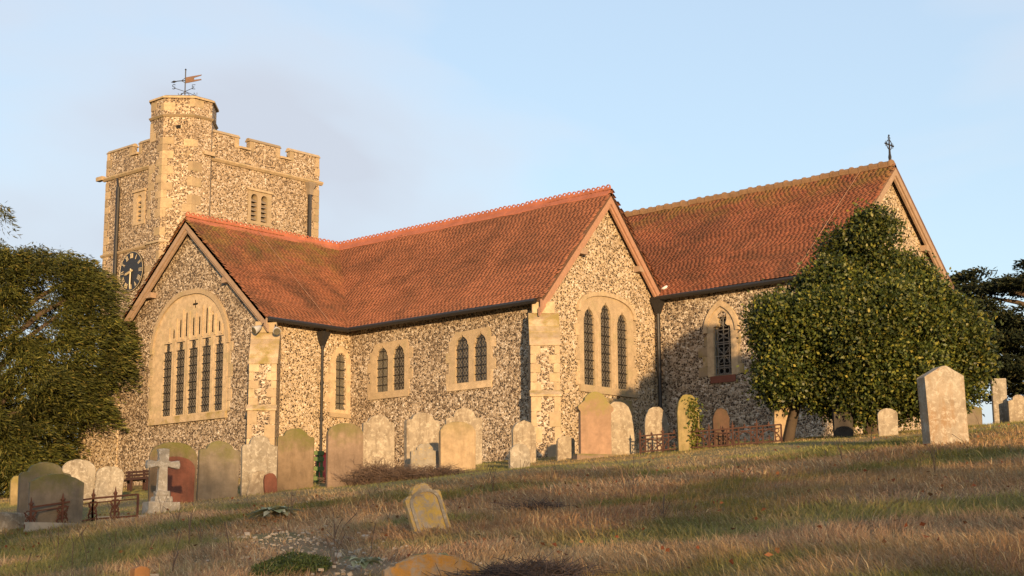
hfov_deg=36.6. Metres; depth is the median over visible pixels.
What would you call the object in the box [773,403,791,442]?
gravestone
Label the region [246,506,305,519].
mullein plant
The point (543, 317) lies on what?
church
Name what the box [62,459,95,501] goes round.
gravestone
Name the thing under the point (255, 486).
gravestone
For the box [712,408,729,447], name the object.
gravestone
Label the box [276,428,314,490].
gravestone
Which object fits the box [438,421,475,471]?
gravestone
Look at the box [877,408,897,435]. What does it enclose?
gravestone
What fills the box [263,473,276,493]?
gravestone
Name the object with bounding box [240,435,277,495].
gravestone
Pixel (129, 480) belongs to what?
bench
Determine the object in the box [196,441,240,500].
gravestone
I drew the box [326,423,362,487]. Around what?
gravestone
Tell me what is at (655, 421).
gravestone
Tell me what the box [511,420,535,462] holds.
gravestone
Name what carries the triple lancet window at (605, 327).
in the church
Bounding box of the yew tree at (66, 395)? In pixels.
[0,201,147,497]
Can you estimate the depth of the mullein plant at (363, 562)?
13.20 m
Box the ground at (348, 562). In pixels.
[0,423,1023,575]
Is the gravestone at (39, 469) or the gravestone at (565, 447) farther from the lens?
the gravestone at (565, 447)
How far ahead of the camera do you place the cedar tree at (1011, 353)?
63.45 m
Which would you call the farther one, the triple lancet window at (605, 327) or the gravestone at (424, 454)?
the triple lancet window at (605, 327)
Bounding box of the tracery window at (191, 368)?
[147,288,232,425]
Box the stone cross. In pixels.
[142,448,179,514]
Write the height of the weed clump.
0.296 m
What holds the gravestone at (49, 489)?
on the ground at (348, 562)
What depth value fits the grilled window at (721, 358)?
47.09 m
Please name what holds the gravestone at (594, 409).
on the ground at (348, 562)
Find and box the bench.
[124,470,148,490]
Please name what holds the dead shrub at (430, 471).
on the ground at (348, 562)
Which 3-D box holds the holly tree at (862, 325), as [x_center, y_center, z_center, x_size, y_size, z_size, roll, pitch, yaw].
[8.104,0.807,35.260,5.873,6.027,5.152,-4,-11,21]
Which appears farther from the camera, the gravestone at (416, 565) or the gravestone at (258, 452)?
the gravestone at (258, 452)
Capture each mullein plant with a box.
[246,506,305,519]
[342,556,382,568]
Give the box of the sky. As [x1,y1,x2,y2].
[0,0,1023,493]
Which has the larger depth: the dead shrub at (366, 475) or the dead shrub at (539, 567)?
the dead shrub at (366, 475)
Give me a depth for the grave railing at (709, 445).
34.78 m
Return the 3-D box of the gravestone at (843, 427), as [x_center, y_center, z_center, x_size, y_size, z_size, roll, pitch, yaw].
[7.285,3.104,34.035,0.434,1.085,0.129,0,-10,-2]
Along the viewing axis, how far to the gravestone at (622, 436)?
36.53 m
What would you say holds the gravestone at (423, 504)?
on the ground at (348, 562)
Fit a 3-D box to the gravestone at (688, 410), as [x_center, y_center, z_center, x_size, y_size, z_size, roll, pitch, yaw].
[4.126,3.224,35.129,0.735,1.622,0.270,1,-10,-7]
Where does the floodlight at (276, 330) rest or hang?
attached to the church
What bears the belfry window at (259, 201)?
in the church
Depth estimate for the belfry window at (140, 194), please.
61.50 m
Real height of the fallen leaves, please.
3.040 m
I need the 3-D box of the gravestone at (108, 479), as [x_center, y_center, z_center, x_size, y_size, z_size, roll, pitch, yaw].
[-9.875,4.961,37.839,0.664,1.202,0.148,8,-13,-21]
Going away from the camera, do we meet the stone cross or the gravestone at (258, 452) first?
the stone cross
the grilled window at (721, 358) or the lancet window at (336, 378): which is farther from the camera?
the lancet window at (336, 378)
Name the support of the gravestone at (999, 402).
on the ground at (348, 562)
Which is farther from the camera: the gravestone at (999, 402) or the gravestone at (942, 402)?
the gravestone at (999, 402)
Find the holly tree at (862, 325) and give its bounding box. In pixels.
[736,197,1003,441]
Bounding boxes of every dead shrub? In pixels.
[316,454,428,485]
[374,463,485,480]
[422,550,644,575]
[482,495,573,510]
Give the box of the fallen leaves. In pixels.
[5,424,1023,575]
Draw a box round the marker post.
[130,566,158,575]
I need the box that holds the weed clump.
[248,548,333,575]
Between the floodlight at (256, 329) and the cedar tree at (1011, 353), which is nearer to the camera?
the floodlight at (256, 329)
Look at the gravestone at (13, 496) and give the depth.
40.95 m
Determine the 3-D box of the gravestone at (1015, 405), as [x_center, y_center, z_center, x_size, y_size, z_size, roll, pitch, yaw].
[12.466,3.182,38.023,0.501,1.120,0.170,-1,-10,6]
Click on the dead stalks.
(663, 515)
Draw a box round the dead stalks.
[25,412,1023,575]
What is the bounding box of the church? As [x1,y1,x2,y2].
[73,69,953,488]
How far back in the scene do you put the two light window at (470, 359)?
46.41 m
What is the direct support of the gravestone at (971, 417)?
on the ground at (348, 562)
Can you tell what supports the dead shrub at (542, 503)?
on the ground at (348, 562)
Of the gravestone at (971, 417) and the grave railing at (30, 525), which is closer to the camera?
the grave railing at (30, 525)
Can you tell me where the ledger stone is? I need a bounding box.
[0,512,27,531]
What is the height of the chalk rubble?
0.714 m
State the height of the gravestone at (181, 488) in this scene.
1.638 m
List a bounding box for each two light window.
[367,339,412,399]
[446,327,495,391]
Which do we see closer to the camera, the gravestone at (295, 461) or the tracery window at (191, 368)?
the gravestone at (295, 461)
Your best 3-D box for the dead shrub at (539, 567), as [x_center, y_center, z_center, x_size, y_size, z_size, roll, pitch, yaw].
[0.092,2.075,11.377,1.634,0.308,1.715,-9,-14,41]
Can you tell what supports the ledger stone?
on the ground at (348, 562)
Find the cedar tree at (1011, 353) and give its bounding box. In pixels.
[949,259,1023,404]
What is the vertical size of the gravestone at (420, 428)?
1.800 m
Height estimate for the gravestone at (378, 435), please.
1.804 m
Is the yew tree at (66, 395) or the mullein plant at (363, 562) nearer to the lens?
the mullein plant at (363, 562)
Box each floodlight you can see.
[252,323,263,333]
[273,324,280,334]
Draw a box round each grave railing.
[24,487,146,531]
[638,419,782,453]
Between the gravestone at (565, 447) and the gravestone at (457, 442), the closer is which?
the gravestone at (457, 442)
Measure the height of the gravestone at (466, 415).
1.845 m
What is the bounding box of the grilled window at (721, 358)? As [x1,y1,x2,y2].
[698,300,743,383]
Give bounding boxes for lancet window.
[325,346,350,418]
[575,292,636,397]
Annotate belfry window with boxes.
[132,188,146,225]
[247,187,273,226]
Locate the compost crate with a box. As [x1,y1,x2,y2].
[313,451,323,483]
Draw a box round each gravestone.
[9,476,17,505]
[17,462,70,512]
[28,474,83,522]
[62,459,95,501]
[94,466,123,501]
[148,442,196,502]
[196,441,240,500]
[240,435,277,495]
[246,470,266,495]
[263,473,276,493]
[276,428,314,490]
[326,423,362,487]
[362,415,393,470]
[381,552,483,575]
[403,483,449,534]
[404,413,439,467]
[410,443,438,470]
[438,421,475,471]
[445,408,482,464]
[508,444,529,468]
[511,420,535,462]
[556,436,574,460]
[573,391,615,459]
[610,402,635,454]
[644,407,667,452]
[676,394,706,450]
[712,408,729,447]
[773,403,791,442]
[832,405,852,437]
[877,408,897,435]
[917,366,968,445]
[966,406,981,424]
[990,378,1007,423]
[1007,394,1023,421]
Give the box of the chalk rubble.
[157,526,481,575]
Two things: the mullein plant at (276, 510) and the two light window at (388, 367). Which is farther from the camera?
the two light window at (388, 367)
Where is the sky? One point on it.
(413, 112)

